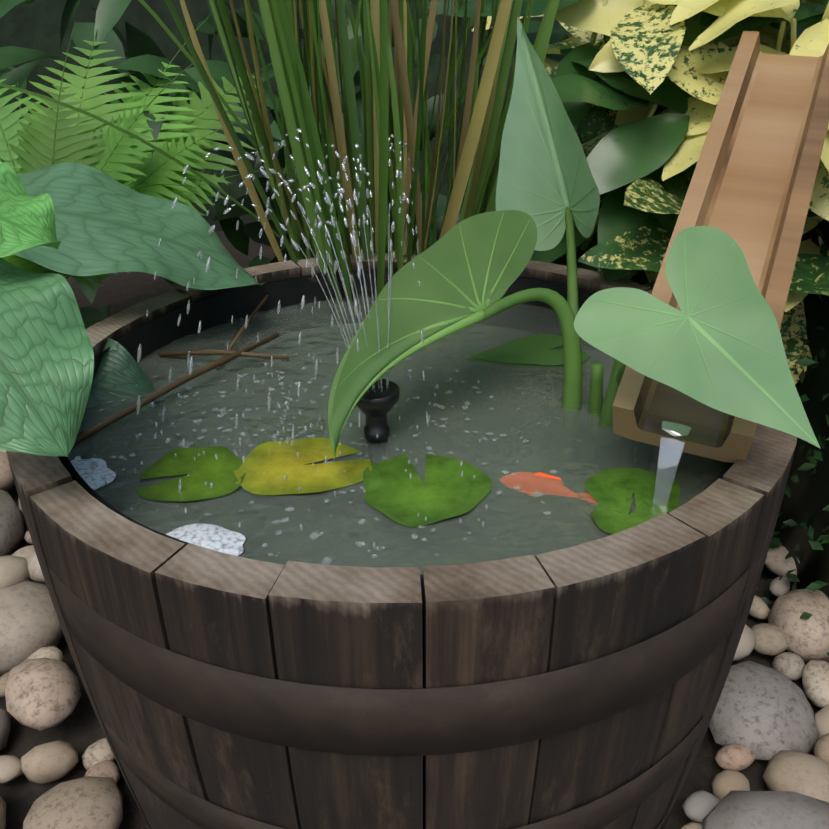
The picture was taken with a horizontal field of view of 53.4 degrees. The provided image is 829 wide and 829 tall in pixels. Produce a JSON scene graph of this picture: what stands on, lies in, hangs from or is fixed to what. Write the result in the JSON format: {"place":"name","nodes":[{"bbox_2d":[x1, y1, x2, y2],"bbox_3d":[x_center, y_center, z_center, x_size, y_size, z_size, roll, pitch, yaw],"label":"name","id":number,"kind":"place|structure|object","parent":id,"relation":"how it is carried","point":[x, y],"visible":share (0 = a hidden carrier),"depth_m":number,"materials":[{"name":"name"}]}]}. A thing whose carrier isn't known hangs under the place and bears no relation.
{"place":"outdoors","nodes":[
{"label":"outdoors","id":0,"kind":"place"},
{"bbox_2d":[0,227,828,828],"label":"ground","id":1,"kind":"structure","parent":0,"point":[78,729],"depth_m":0.93,"materials":[{"name":"soil"}]},
{"bbox_2d":[0,162,264,456],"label":"large leaves","id":2,"kind":"object","parent":1,"relation":"on","point":[74,218],"visible":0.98,"depth_m":0.80,"materials":[{"name":"green plant"}]},
{"bbox_2d":[0,0,559,444],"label":"reeds","id":3,"kind":"object","parent":1,"relation":"on","point":[383,81],"visible":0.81,"depth_m":0.98,"materials":[{"name":"green plant"}]},
{"bbox_2d":[0,0,572,328],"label":"background foliage","id":4,"kind":"object","parent":1,"relation":"on","point":[144,53],"visible":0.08,"depth_m":1.51,"materials":[{"name":"green plant"}]},
{"bbox_2d":[0,14,322,290],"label":"ferns","id":5,"kind":"object","parent":4,"relation":"on","point":[57,134],"visible":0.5,"depth_m":1.27,"materials":[{"name":"green plant"}]},
{"bbox_2d":[428,0,828,383],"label":"aucuba shrub","id":6,"kind":"object","parent":4,"relation":"on","point":[639,85],"visible":0.44,"depth_m":0.95,"materials":[{"name":"green plant"}]},
{"bbox_2d":[0,0,576,231],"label":"wall","id":7,"kind":"structure","parent":1,"relation":"on","point":[36,24],"depth_m":2.47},
{"bbox_2d":[6,253,796,828],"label":"barrel","id":8,"kind":"object","parent":1,"relation":"on","point":[360,627],"visible":0.33,"depth_m":0.55,"materials":[{"name":"brown wood"}]},
{"bbox_2d":[60,268,733,687],"bbox_3d":[-0.009,0.116,0.869,0.620,0.362,0.620,-1,28,-1],"label":"pond liner","id":9,"kind":"object","parent":8,"relation":"in","point":[166,328],"visible":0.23,"depth_m":0.99,"materials":[{"name":"black rubber"}]},
{"bbox_2d":[68,296,726,573],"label":"pond water","id":10,"kind":"structure","parent":8,"relation":"in","point":[576,449],"depth_m":0.74,"materials":[{"name":"grey liquid"}]},
{"bbox_2d":[70,456,245,555],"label":"stones","id":11,"kind":"object","parent":10,"relation":"on","point":[224,540],"visible":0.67,"depth_m":0.61,"materials":[{"name":"grey stone"}]},
{"bbox_2d":[79,129,556,564],"bbox_3d":[-0.096,-0.091,0.677,0.426,0.269,0.386,-1,28,-1],"label":"fountain spray","id":12,"kind":"object","parent":10,"relation":"in","point":[316,534],"visible":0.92,"depth_m":0.68,"materials":[{"name":"clear liquid"}]},
{"bbox_2d":[356,379,399,444],"bbox_3d":[-0.034,0.012,0.734,0.042,0.083,0.042,-1,28,-1],"label":"fountain nozzle","id":13,"kind":"object","parent":10,"relation":"in","point":[375,408],"visible":0.6,"depth_m":0.71,"materials":[{"name":"black plastic"}]},
{"bbox_2d":[137,437,679,533],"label":"lily pads","id":14,"kind":"object","parent":10,"relation":"on","point":[397,494],"visible":0.9,"depth_m":0.67,"materials":[{"name":"green plant"}]},
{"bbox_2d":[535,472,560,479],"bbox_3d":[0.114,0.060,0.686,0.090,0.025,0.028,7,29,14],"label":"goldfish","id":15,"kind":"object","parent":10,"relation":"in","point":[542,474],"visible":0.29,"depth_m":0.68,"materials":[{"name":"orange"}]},
{"bbox_2d":[328,17,820,458],"bbox_3d":[0.088,-0.137,0.714,0.322,0.354,0.502,-1,28,-1],"label":"taro plant","id":16,"kind":"object","parent":10,"relation":"in","point":[716,342],"visible":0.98,"depth_m":0.70,"materials":[{"name":"green plant"}]},
{"bbox_2d":[144,791,680,828],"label":"hoop","id":17,"kind":"object","parent":8,"relation":"on","point":[658,827],"visible":0.02,"depth_m":0.77,"materials":[{"name":"metal"}]},
{"bbox_2d":[48,517,777,755],"bbox_3d":[-0.010,0.035,0.826,0.690,0.062,0.690,-1,28,-1],"label":"hoop","id":18,"kind":"object","parent":8,"relation":"on","point":[412,722],"visible":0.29,"depth_m":0.54,"materials":[{"name":"metal"}]},
{"bbox_2d":[99,673,728,828],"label":"hoop","id":19,"kind":"object","parent":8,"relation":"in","point":[603,811],"visible":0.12,"depth_m":0.64,"materials":[{"name":"metal"}]},
{"bbox_2d":[612,31,828,462],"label":"water chute","id":20,"kind":"object","parent":8,"relation":"on","point":[750,189],"visible":0.56,"depth_m":0.75,"materials":[{"name":"brown wood"}]},
{"bbox_2d":[653,421,690,505],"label":"water stream","id":21,"kind":"structure","parent":20,"relation":"attached to","point":[670,451],"depth_m":0.63,"materials":[{"name":"liquid"}]},
{"bbox_2d":[0,450,828,828],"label":"pebbles","id":22,"kind":"object","parent":1,"relation":"on","point":[762,712],"visible":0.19,"depth_m":0.89,"materials":[{"name":"beige stone"}]},
{"bbox_2d":[761,209,828,664],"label":"ivy","id":23,"kind":"object","parent":1,"relation":"on","point":[801,533],"visible":0.04,"depth_m":1.04,"materials":[{"name":"green plant"}]}
]}

